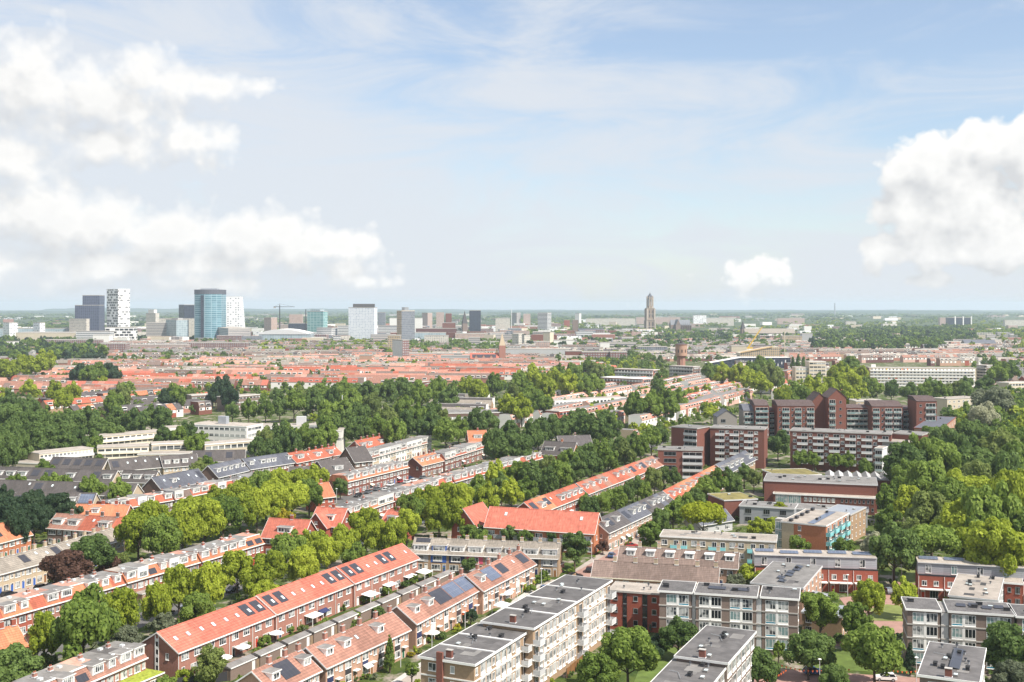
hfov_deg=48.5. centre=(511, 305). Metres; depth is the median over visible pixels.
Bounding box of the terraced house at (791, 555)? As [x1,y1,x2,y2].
[776,549,802,563]
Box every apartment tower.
[392,339,408,355]
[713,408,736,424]
[739,404,753,425]
[749,399,768,437]
[769,407,773,435]
[772,400,814,447]
[806,391,824,427]
[822,387,846,428]
[846,404,867,429]
[864,400,902,431]
[902,405,908,430]
[908,395,936,430]
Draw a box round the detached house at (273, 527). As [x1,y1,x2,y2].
[261,514,317,554]
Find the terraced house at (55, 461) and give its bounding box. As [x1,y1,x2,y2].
[50,456,63,467]
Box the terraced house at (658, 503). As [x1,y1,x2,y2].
[648,495,664,508]
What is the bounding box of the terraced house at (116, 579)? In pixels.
[96,571,125,591]
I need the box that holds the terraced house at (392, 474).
[376,464,396,483]
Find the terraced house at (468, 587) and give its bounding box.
[452,567,479,618]
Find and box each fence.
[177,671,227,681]
[566,655,582,678]
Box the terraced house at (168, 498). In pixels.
[151,488,173,511]
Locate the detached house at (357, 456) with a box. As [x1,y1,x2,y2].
[338,444,373,468]
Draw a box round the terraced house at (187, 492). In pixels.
[177,485,193,498]
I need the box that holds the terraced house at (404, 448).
[395,442,407,460]
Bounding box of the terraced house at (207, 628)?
[185,613,230,654]
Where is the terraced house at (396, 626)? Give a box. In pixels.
[377,604,411,662]
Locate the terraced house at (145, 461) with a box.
[139,456,152,469]
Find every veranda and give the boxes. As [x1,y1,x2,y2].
[304,611,323,626]
[361,590,379,602]
[383,581,397,594]
[403,573,416,582]
[416,568,432,579]
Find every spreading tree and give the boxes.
[679,501,726,530]
[909,523,961,555]
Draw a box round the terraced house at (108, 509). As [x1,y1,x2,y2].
[99,500,117,515]
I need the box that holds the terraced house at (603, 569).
[590,555,616,586]
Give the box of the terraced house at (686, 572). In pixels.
[675,559,699,588]
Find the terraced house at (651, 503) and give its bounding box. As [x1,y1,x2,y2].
[643,497,660,508]
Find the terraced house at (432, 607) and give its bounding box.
[413,584,444,638]
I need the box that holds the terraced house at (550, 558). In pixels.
[539,538,563,576]
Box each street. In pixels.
[0,582,47,597]
[334,462,473,503]
[575,522,670,571]
[576,549,618,576]
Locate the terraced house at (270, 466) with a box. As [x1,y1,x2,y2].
[260,455,273,470]
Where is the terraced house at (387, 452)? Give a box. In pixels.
[374,445,390,461]
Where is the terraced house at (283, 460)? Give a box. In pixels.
[276,453,288,470]
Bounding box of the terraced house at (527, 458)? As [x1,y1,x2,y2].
[519,455,530,462]
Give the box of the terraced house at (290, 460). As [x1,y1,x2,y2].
[281,452,294,465]
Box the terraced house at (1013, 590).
[1003,577,1023,603]
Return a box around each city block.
[45,339,103,344]
[101,343,129,351]
[130,344,190,348]
[187,342,248,348]
[264,317,276,330]
[288,323,306,330]
[289,314,302,322]
[317,327,337,335]
[337,325,347,334]
[359,354,373,359]
[378,312,385,324]
[378,325,396,333]
[390,318,421,331]
[409,353,469,354]
[415,332,445,338]
[416,328,456,334]
[422,313,431,327]
[424,335,448,342]
[436,312,443,326]
[441,355,469,359]
[442,322,455,327]
[446,313,451,321]
[455,333,488,337]
[468,337,479,344]
[469,310,480,330]
[495,318,509,330]
[503,335,511,341]
[506,348,568,354]
[512,313,520,325]
[512,334,521,344]
[522,335,529,343]
[523,314,529,324]
[535,341,549,346]
[538,313,550,329]
[543,332,553,342]
[553,340,574,346]
[564,320,569,326]
[565,350,581,354]
[572,320,577,329]
[575,313,580,325]
[581,351,608,362]
[586,318,634,324]
[599,342,609,348]
[609,351,626,358]
[610,342,635,347]
[636,317,679,323]
[637,346,667,349]
[693,315,705,323]
[706,318,733,325]
[729,345,746,351]
[776,318,804,323]
[780,335,801,339]
[800,333,812,340]
[845,321,855,324]
[938,317,945,324]
[946,316,955,324]
[956,316,963,324]
[964,316,971,324]
[1003,320,1023,325]
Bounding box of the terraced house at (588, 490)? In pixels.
[575,480,594,496]
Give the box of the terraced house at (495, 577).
[479,557,506,607]
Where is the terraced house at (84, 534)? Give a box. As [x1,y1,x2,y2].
[77,530,97,566]
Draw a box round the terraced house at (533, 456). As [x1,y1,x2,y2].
[531,453,538,460]
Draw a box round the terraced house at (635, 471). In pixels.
[625,464,640,478]
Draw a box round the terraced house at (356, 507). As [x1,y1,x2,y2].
[335,500,361,512]
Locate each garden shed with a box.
[24,631,29,643]
[135,589,145,602]
[222,654,258,680]
[250,642,286,666]
[279,631,312,653]
[305,620,336,643]
[330,611,358,632]
[352,601,379,621]
[374,593,400,611]
[394,584,419,602]
[414,577,436,593]
[432,570,454,583]
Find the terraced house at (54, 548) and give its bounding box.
[46,538,62,554]
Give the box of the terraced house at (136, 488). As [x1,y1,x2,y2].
[129,483,143,493]
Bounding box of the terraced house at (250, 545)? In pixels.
[228,535,256,564]
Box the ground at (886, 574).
[0,310,1023,681]
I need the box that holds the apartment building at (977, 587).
[948,573,1003,601]
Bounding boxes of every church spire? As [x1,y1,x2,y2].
[462,311,467,331]
[740,322,744,336]
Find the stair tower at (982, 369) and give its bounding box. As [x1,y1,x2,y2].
[976,364,991,379]
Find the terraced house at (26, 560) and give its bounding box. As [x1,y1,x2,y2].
[14,546,37,587]
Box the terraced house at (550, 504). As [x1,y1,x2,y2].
[538,495,557,509]
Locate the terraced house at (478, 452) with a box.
[476,443,481,460]
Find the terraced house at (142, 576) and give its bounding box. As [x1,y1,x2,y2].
[117,562,149,591]
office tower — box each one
[75,305,103,330]
[82,295,104,330]
[107,289,129,326]
[146,310,158,321]
[179,305,193,317]
[194,288,225,338]
[226,296,244,327]
[307,309,327,331]
[348,307,376,338]
[397,307,414,340]
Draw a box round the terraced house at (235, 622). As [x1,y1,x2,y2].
[210,605,253,656]
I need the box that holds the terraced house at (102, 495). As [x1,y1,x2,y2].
[98,482,108,499]
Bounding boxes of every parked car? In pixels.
[0,590,17,596]
[33,583,45,588]
[225,584,239,592]
[353,492,361,496]
[567,572,582,575]
[585,566,591,571]
[607,552,615,557]
[625,542,637,545]
[802,666,823,675]
[876,672,896,681]
[884,587,892,593]
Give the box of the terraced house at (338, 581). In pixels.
[317,566,354,613]
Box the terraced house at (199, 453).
[192,450,203,457]
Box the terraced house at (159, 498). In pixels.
[145,491,165,504]
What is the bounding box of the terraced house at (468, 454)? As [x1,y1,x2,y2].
[453,443,471,463]
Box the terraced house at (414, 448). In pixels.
[402,439,416,456]
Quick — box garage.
[119,668,164,681]
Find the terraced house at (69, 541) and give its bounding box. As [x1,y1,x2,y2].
[67,532,77,545]
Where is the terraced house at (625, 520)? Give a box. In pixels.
[612,510,631,541]
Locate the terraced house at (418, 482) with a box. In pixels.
[410,481,431,486]
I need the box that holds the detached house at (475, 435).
[465,428,486,442]
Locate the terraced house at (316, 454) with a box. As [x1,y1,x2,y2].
[310,446,323,459]
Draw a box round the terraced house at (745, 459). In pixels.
[736,452,751,467]
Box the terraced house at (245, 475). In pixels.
[237,473,251,476]
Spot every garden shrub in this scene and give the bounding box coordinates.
[156,674,177,681]
[175,669,193,681]
[257,635,272,645]
[286,626,293,632]
[297,624,308,631]
[360,595,371,602]
[372,606,385,614]
[382,585,391,593]
[400,580,409,586]
[407,575,417,582]
[407,652,415,656]
[426,635,434,640]
[436,631,446,637]
[526,584,536,591]
[535,575,542,583]
[539,570,549,577]
[566,567,574,573]
[834,632,843,641]
[894,633,902,640]
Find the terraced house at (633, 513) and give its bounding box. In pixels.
[623,506,642,536]
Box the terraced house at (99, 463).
[91,458,107,469]
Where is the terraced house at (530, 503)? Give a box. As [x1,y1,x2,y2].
[517,499,540,508]
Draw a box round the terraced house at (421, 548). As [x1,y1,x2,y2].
[411,534,433,569]
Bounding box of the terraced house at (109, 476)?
[100,470,120,482]
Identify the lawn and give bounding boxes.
[634,647,680,681]
[813,649,913,673]
[870,604,902,620]
[897,568,914,583]
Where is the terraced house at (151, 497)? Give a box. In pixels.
[141,494,155,500]
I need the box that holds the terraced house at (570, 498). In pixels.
[557,488,575,510]
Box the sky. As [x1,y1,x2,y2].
[0,0,1023,309]
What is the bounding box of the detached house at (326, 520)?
[310,504,353,536]
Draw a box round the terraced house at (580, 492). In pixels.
[569,484,584,495]
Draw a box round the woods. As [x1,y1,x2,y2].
[0,311,1023,485]
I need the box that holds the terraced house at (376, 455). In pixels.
[368,450,379,464]
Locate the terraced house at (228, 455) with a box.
[223,450,234,461]
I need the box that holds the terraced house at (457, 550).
[447,534,468,572]
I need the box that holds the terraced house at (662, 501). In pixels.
[653,493,668,505]
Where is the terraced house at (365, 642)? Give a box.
[344,616,379,675]
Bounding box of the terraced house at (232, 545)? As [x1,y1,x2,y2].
[210,536,237,551]
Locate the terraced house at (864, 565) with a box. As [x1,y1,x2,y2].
[848,551,877,590]
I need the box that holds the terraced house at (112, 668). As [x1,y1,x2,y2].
[75,652,121,681]
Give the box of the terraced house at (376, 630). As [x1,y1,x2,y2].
[361,610,395,670]
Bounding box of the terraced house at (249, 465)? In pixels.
[241,458,256,472]
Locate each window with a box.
[3,574,8,580]
[3,584,8,590]
[4,620,9,626]
[9,541,14,546]
[15,571,20,577]
[15,581,20,588]
[19,615,25,623]
[20,626,25,634]
[26,568,31,574]
[26,578,30,585]
[37,575,41,582]
[48,530,55,534]
[63,531,70,535]
[107,676,112,681]
[121,670,126,679]
[134,664,140,673]
[138,581,142,588]
[155,635,158,670]
[181,651,188,661]
[194,646,200,656]
[219,636,226,645]
[232,631,238,640]
[243,627,249,636]
[255,622,261,631]
[265,618,271,627]
[279,613,284,621]
[289,609,294,617]
[299,605,304,613]
[306,617,311,623]
[309,601,314,609]
[319,597,324,605]
[327,667,333,677]
[328,594,332,601]
[337,590,342,597]
[339,663,342,671]
[345,659,351,669]
[345,673,351,681]
[346,586,350,594]
[356,583,361,590]
[362,651,368,661]
[362,667,368,673]
[365,579,369,586]
[373,576,377,583]
[373,647,376,655]
[379,644,384,653]
[379,657,383,666]
[381,573,385,580]
[395,637,399,645]
[395,650,399,658]
[397,567,401,574]
[405,564,409,570]
[412,561,416,568]
[417,555,423,560]
[417,623,421,632]
[417,637,421,645]
[428,662,435,671]
[428,677,435,681]
[431,564,439,569]
[431,616,435,624]
[433,556,441,561]
[444,609,448,617]
[444,621,448,630]
[449,565,458,570]
[450,666,454,673]
[451,557,459,561]
[480,661,485,675]
[486,657,491,671]
[486,673,490,681]
[488,530,494,534]
[496,651,500,665]
[496,666,500,680]
[501,648,506,662]
[501,663,506,677]
[507,644,511,658]
[507,659,511,673]
[507,674,511,681]
[515,654,520,667]
[516,639,519,652]
[516,668,519,681]
[535,533,541,537]
[540,626,542,636]
[543,560,552,565]
[543,624,546,636]
[543,638,546,651]
[543,653,546,666]
[543,668,546,680]
[549,620,552,632]
[549,635,552,647]
[549,649,552,662]
[549,664,552,676]
[553,618,556,630]
[553,633,555,644]
[553,647,556,659]
[553,662,555,673]
[559,614,561,626]
[559,629,561,640]
[559,643,561,655]
[559,657,561,669]
[562,612,565,624]
[562,626,565,638]
[562,641,565,652]
[562,655,565,667]
[568,609,570,620]
[568,623,570,634]
[568,637,570,648]
[568,651,570,663]
[571,607,573,618]
[571,621,573,632]
[571,635,573,646]
[571,649,573,660]
[586,598,589,608]
[591,595,593,605]
[591,608,593,619]
[591,621,593,632]
[591,635,593,646]
[594,593,596,603]
[594,606,596,617]
[594,619,596,630]
[594,633,596,644]
[598,590,600,600]
[598,603,600,614]
[598,616,600,627]
[598,630,600,640]
[601,588,603,599]
[601,601,603,612]
[601,614,603,625]
[622,593,626,604]
[623,605,626,616]
[623,617,626,626]
[633,596,637,601]
[633,608,637,613]
[642,595,647,606]
[642,607,647,618]
[642,619,646,630]
[661,539,666,544]
[664,452,675,455]
[664,458,675,462]
[666,594,676,604]
[666,607,676,617]
[678,595,688,605]
[679,607,688,618]
[683,452,701,455]
[683,459,701,461]
[683,466,701,468]
[683,472,696,475]
[684,430,696,432]
[684,436,696,439]
[684,442,696,445]
[699,596,708,607]
[699,609,708,619]
[699,621,708,630]
[700,541,704,546]
[711,597,721,608]
[711,610,720,620]
[711,622,720,625]
[727,662,731,678]
[730,598,740,609]
[730,611,739,621]
[730,624,739,628]
[732,657,736,672]
[732,673,735,681]
[737,652,740,667]
[737,667,741,681]
[738,543,743,548]
[742,599,752,610]
[742,612,752,622]
[742,624,752,629]
[742,646,745,661]
[742,661,745,676]
[745,508,751,513]
[746,641,749,656]
[746,656,749,671]
[746,671,749,681]
[750,637,754,651]
[756,407,767,409]
[756,413,767,415]
[756,419,767,421]
[762,557,766,564]
[763,509,769,514]
[765,600,775,611]
[765,613,775,624]
[765,626,775,636]
[765,638,775,649]
[775,521,781,529]
[775,530,781,538]
[776,495,787,502]
[777,540,781,547]
[778,601,788,612]
[778,614,788,625]
[778,627,787,637]
[778,639,787,648]
[780,510,785,515]
[788,495,800,502]
[810,558,815,564]
[832,574,836,579]
[835,559,839,566]
[839,584,846,591]
[847,420,858,422]
[860,559,864,567]
[912,612,923,623]
[912,625,923,637]
[913,639,923,650]
[913,652,923,663]
[922,580,926,585]
[925,565,931,573]
[926,403,935,406]
[926,410,935,412]
[926,417,935,419]
[926,613,937,624]
[926,626,937,638]
[926,640,937,647]
[930,591,937,598]
[951,566,956,574]
[951,614,962,626]
[952,628,962,639]
[952,641,962,644]
[964,615,975,627]
[965,629,975,640]
[965,642,975,646]
[977,567,982,574]
[986,617,997,627]
[986,663,994,669]
[1000,618,1010,623]
[1015,587,1019,594]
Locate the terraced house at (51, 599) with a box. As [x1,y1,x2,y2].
[24,588,61,618]
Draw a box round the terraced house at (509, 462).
[493,459,512,466]
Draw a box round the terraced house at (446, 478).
[431,473,452,482]
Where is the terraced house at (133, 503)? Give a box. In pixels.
[119,497,138,508]
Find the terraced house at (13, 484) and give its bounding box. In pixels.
[5,480,21,491]
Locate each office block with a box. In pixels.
[0,328,68,336]
[3,322,17,336]
[33,322,44,331]
[146,322,166,336]
[159,318,193,336]
[166,318,188,336]
[388,335,400,349]
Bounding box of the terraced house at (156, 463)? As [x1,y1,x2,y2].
[149,455,162,474]
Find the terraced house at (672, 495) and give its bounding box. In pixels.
[662,488,677,499]
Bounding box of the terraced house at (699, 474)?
[696,472,707,498]
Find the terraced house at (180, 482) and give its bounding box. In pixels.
[170,473,185,486]
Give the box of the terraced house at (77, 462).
[69,457,85,468]
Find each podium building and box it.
[76,331,113,339]
[93,334,112,341]
[105,327,137,339]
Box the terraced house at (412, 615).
[392,591,431,649]
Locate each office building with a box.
[166,425,180,440]
[194,416,262,440]
[263,416,305,429]
[309,422,316,428]
[336,428,344,451]
[792,366,829,383]
[805,361,825,382]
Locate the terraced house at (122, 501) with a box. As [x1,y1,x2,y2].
[107,495,126,503]
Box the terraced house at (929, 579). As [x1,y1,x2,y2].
[915,556,943,599]
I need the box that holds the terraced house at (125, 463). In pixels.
[119,458,132,470]
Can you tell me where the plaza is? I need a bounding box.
[835,582,914,645]
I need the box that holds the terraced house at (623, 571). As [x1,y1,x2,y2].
[612,556,636,582]
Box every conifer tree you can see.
[382,635,395,672]
[903,641,915,674]
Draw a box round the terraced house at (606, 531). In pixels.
[598,518,614,551]
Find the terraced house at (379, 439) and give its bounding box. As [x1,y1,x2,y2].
[374,433,385,444]
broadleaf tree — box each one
[0,359,18,377]
[0,389,21,404]
[0,402,22,426]
[0,420,26,435]
[0,430,20,465]
[0,483,14,497]
[0,495,25,520]
[0,506,30,542]
[0,642,44,681]
[5,475,13,479]
[8,409,42,431]
[11,354,26,374]
[13,429,33,459]
[14,473,26,479]
[16,489,43,507]
[18,393,40,411]
[19,378,36,393]
[21,353,49,374]
[23,503,51,542]
[27,421,56,449]
[27,610,58,662]
[34,488,59,531]
[35,458,55,467]
[36,408,49,424]
[36,472,51,480]
[37,549,93,581]
[38,348,56,368]
[38,652,58,669]
[43,414,72,434]
[45,379,66,399]
[48,472,62,480]
[48,492,75,519]
[49,582,121,660]
[51,429,77,448]
[52,389,73,411]
[58,475,72,480]
[58,502,83,513]
[60,408,84,431]
[65,380,81,397]
[69,363,84,379]
[70,533,116,573]
[71,424,89,446]
[78,365,98,380]
[79,405,99,434]
[79,473,95,491]
[86,436,101,457]
[87,427,103,443]
[87,478,107,497]
[88,361,108,378]
[89,417,108,433]
[94,556,120,571]
[97,375,107,380]
[99,586,140,626]
[102,422,124,433]
[103,362,118,378]
[103,390,124,411]
[105,406,124,426]
[107,476,131,498]
[108,365,122,378]
[109,625,143,642]
[112,383,131,404]
[113,504,153,560]
[116,552,130,564]
[121,380,135,389]
[123,407,147,431]
[140,499,168,516]
[141,403,154,429]
[141,513,183,553]
[141,580,171,632]
[146,612,176,630]
[152,405,173,428]
[153,424,172,440]
[157,388,175,402]
[162,563,195,619]
[163,503,203,548]
[166,382,185,404]
[170,425,187,440]
[172,495,201,508]
[178,591,215,622]
[181,420,197,436]
[183,383,195,399]
[183,434,204,450]
[185,497,227,542]
[188,561,227,603]
[189,457,208,471]
[197,430,209,441]
[201,484,230,497]
[202,455,217,464]
[207,387,218,408]
[211,493,244,537]
[212,374,230,395]
[220,385,239,405]
[220,550,253,597]
[224,401,239,421]
[227,477,251,494]
[228,491,256,532]
[240,397,257,422]
[242,563,273,595]
[247,436,267,456]
[248,469,270,487]
[248,487,271,532]
[250,579,279,596]
[254,549,287,581]
[256,399,274,422]
[256,425,273,449]
[261,437,283,454]
[261,476,293,517]
[268,467,291,486]
[269,387,284,405]
[270,420,288,443]
[270,528,306,578]
[272,396,288,421]
[276,508,295,518]
[280,429,301,452]
[285,388,305,421]
[285,420,293,430]
[285,479,309,511]
[286,544,319,581]
[289,468,310,506]
[294,386,306,409]
[294,422,311,450]
[297,528,328,556]
[301,478,323,517]
[303,388,323,420]
[306,428,326,449]
[308,463,329,482]
[313,383,328,394]
[316,414,333,428]
[316,536,341,568]
[317,399,336,420]
[318,421,338,446]
[322,385,340,402]
[331,398,352,415]
[331,408,351,438]
[331,522,360,554]
[333,478,348,499]
[334,376,353,395]
[338,388,363,403]
[341,541,366,563]
[344,416,370,440]
[347,507,379,551]
[351,380,379,397]
[352,401,370,421]
[362,391,381,417]
[363,519,393,550]
[365,412,385,437]
[377,379,398,403]
[377,403,398,421]
[381,417,406,442]
[382,517,406,548]
[392,394,413,415]
[394,377,412,397]
[394,492,425,520]
[395,508,421,546]
[398,409,417,438]
[409,401,426,435]
[411,379,432,405]
[413,484,439,531]
[416,411,441,435]
[420,398,441,415]
[421,496,453,537]
[428,375,445,398]
[432,416,459,448]
[433,482,455,503]
[437,408,450,420]
[438,385,459,402]
[442,498,464,527]
[450,482,474,506]
[451,415,468,443]
[458,375,472,392]
[461,557,476,572]
[462,407,488,429]
[463,609,478,625]
[466,474,486,503]
[467,379,488,396]
[474,480,500,508]
[474,529,491,539]
[481,410,499,430]
[481,428,500,458]
[484,372,503,396]
[485,458,508,481]
[489,435,514,459]
[491,470,509,506]
[496,393,517,413]
[498,477,524,506]
[499,420,519,439]
[503,381,519,397]
[504,460,522,481]
[507,433,533,455]
[508,392,533,427]
[511,370,528,391]
[517,458,541,480]
[517,475,538,500]
[519,417,543,450]
[520,381,539,405]
[524,362,541,386]
[530,390,553,410]
[532,465,559,493]
[535,373,557,396]
[536,454,555,471]
[537,417,550,451]
[547,366,562,383]
[547,414,568,440]
[548,459,573,488]
[551,363,564,373]
[557,369,577,393]
[557,448,579,461]
[559,410,578,434]
[565,362,582,380]
[567,407,588,434]
[568,456,589,482]
[573,411,595,434]
[575,442,597,460]
[576,378,592,393]
[576,651,620,681]
[578,493,591,506]
[579,357,590,371]
[579,495,600,512]
[582,451,603,476]
[584,413,613,441]
[586,361,603,378]
[588,373,605,390]
[593,437,608,457]
[594,491,611,516]
[595,540,609,554]
[597,625,660,681]
[599,447,618,470]
[601,409,623,439]
[605,485,627,510]
[608,436,622,451]
[615,437,636,465]
[621,481,634,505]
[623,391,648,416]
[626,430,640,461]
[627,475,645,500]
[631,433,649,459]
[638,481,652,498]
[641,389,664,414]
[643,466,663,490]
[645,427,661,455]
[650,633,667,655]
[651,507,670,529]
[654,423,669,443]
[658,385,676,405]
[658,615,698,651]
[660,466,669,486]
[663,397,680,420]
[663,500,684,528]
[665,467,681,484]
[672,387,688,402]
[675,492,693,524]
[682,487,705,501]
[694,474,720,500]
[700,362,719,379]
[701,405,718,423]
[707,467,728,489]
[712,361,731,383]
[721,466,737,478]
[725,473,743,492]
[725,573,745,584]
[728,362,749,381]
[737,463,753,488]
[737,563,755,584]
[738,368,754,387]
[746,360,760,372]
[746,469,761,492]
[746,516,772,533]
[749,371,773,397]
[750,569,762,580]
[751,646,780,681]
[754,355,775,367]
[758,362,781,393]
[765,516,776,529]
[768,430,789,460]
[770,370,784,387]
[772,384,791,399]
[772,641,784,662]
[773,501,787,506]
[782,629,836,679]
[788,380,810,399]
[792,449,807,467]
[804,375,824,393]
[805,451,821,470]
[817,662,850,681]
[822,377,838,393]
[826,360,849,376]
[827,453,843,471]
[832,370,847,390]
[839,622,905,681]
[841,385,860,403]
[841,450,856,470]
[842,356,860,371]
[843,369,861,387]
[851,578,885,615]
[853,365,869,378]
[858,458,874,472]
[859,531,879,550]
[868,519,923,581]
[869,378,884,394]
[873,503,902,533]
[875,479,899,509]
[880,442,930,479]
[883,379,898,399]
[890,575,918,618]
[891,458,917,483]
[893,484,919,516]
[898,382,916,404]
[900,432,938,452]
[900,460,946,492]
[900,517,924,550]
[903,490,950,555]
[917,381,933,395]
[921,425,934,431]
[925,376,937,386]
[926,439,961,485]
[927,424,958,441]
[928,477,965,501]
[929,497,969,557]
[931,380,952,396]
[943,429,978,453]
[945,379,961,395]
[946,467,989,492]
[954,418,978,438]
[954,521,983,557]
[957,381,977,395]
[958,445,994,465]
[959,459,995,478]
[960,376,973,385]
[960,479,1022,526]
[963,515,1023,575]
[967,400,1000,425]
[970,386,1016,411]
[974,374,995,389]
[974,426,996,439]
[976,427,1020,454]
[980,620,1023,668]
[982,450,1023,474]
[986,362,1008,381]
[986,468,1023,506]
[987,356,1001,366]
[990,659,1023,681]
[1000,439,1023,465]
[1002,359,1021,380]
[1006,426,1023,442]
[1007,506,1023,537]
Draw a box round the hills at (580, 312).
[0,311,1023,312]
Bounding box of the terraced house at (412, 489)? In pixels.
[393,485,417,493]
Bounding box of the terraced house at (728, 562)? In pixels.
[717,546,740,583]
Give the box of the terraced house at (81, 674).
[45,663,93,681]
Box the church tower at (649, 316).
[644,293,655,328]
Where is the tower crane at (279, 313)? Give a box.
[273,304,292,328]
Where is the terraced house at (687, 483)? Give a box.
[681,479,693,499]
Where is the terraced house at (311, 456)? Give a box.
[304,447,317,464]
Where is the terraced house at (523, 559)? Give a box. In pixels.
[511,544,536,590]
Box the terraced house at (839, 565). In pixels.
[824,550,852,592]
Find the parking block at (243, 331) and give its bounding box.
[218,327,249,335]
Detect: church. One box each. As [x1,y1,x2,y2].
[470,334,505,359]
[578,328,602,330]
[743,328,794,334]
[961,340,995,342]
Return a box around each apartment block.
[9,459,49,466]
[28,446,93,460]
[69,319,89,331]
[85,429,156,454]
[97,443,148,458]
[137,451,191,456]
[151,440,185,450]
[186,393,212,406]
[202,438,255,456]
[216,393,259,410]
[394,380,429,395]
[417,623,531,681]
[452,502,488,538]
[480,574,615,681]
[483,506,601,554]
[545,407,585,419]
[601,376,652,385]
[610,581,659,632]
[615,368,659,377]
[650,658,725,681]
[657,446,702,478]
[657,580,696,647]
[659,529,777,568]
[669,365,699,377]
[671,424,710,465]
[674,625,756,681]
[694,582,759,645]
[710,424,767,468]
[760,585,800,654]
[775,507,850,550]
[790,427,892,472]
[825,504,866,540]
[849,399,880,403]
[866,364,975,386]
[874,446,887,473]
[883,439,911,454]
[892,430,929,440]
[901,596,941,668]
[914,416,955,430]
[917,641,986,681]
[934,396,972,415]
[943,599,1016,673]
[997,381,1023,388]
[1006,603,1023,634]
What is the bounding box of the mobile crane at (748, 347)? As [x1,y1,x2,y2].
[746,327,761,348]
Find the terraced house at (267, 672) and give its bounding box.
[235,654,286,681]
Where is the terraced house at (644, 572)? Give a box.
[633,557,657,583]
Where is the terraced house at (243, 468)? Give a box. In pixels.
[233,459,249,473]
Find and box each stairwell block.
[692,593,695,628]
[756,591,761,648]
[937,601,948,642]
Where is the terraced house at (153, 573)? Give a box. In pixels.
[134,559,160,584]
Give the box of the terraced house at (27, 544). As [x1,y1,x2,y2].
[19,531,32,551]
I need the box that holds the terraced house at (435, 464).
[425,450,438,474]
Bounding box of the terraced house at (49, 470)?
[38,468,56,479]
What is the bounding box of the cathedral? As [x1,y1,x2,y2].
[669,319,691,330]
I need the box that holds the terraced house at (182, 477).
[175,471,191,484]
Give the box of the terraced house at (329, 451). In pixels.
[323,443,336,458]
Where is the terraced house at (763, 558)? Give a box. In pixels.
[752,548,778,572]
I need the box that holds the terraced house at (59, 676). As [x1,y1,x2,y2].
[30,664,75,681]
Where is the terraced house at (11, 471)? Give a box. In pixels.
[2,467,20,479]
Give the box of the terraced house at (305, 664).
[286,642,322,681]
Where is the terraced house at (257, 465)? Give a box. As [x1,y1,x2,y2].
[249,457,261,470]
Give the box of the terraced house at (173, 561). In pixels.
[149,552,179,567]
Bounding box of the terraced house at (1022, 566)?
[1020,564,1023,603]
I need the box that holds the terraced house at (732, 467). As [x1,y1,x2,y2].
[721,459,737,471]
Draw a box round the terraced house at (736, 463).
[727,457,741,471]
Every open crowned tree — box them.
[195,643,226,681]
[405,661,419,681]
[459,524,477,538]
[472,523,484,538]
[500,525,517,539]
[516,529,533,540]
[546,532,556,541]
[560,531,590,569]
[637,521,661,546]
[680,524,693,530]
[789,535,811,549]
[799,591,839,633]
[831,537,855,550]
[838,601,873,631]
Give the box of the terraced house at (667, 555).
[658,543,680,563]
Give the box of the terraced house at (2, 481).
[0,479,9,487]
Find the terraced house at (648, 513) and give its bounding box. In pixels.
[633,501,651,521]
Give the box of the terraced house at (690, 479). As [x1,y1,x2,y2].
[686,477,697,485]
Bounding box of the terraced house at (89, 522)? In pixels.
[76,511,104,536]
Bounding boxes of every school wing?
[707,492,757,518]
[739,500,797,523]
[762,468,821,488]
[773,491,875,514]
[796,503,867,527]
[825,470,890,492]
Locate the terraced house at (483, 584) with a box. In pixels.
[463,562,495,614]
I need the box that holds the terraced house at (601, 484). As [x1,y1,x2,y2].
[590,476,607,492]
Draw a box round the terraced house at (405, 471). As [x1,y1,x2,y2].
[390,458,409,479]
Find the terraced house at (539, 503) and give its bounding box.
[531,497,551,509]
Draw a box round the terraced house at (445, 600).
[427,578,457,631]
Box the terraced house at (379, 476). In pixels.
[363,464,382,487]
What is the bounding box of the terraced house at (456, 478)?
[438,470,462,483]
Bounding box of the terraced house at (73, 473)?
[65,468,80,480]
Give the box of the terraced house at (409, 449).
[394,440,412,459]
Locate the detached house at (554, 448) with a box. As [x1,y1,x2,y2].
[540,438,578,458]
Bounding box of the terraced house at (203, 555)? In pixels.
[179,547,211,567]
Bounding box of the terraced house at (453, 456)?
[440,449,456,469]
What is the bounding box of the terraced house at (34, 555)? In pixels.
[24,543,46,583]
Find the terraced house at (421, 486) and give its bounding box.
[401,481,424,490]
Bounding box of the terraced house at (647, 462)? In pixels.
[641,458,656,470]
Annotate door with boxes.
[10,583,13,590]
[353,671,356,681]
[553,569,556,576]
[921,590,924,597]
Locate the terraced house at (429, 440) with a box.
[414,435,431,453]
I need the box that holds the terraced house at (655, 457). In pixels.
[651,455,663,467]
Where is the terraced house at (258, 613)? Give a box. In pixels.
[233,597,275,648]
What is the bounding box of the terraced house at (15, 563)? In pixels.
[2,549,26,590]
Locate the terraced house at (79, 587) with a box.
[53,577,84,594]
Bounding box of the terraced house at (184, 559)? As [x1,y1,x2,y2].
[166,553,190,568]
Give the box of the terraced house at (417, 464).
[408,452,427,477]
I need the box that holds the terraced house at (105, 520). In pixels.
[95,512,119,531]
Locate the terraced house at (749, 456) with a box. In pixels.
[741,450,756,469]
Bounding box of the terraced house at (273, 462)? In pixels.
[265,455,278,469]
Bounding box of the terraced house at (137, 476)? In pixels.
[129,470,145,486]
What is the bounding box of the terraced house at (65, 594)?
[39,584,72,615]
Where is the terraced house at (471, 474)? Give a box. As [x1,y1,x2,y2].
[453,467,474,482]
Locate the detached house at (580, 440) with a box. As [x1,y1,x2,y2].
[555,432,591,445]
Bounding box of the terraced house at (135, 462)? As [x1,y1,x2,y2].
[129,457,142,469]
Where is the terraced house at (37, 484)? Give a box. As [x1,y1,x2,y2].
[30,480,46,489]
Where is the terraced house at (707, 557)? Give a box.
[697,545,719,565]

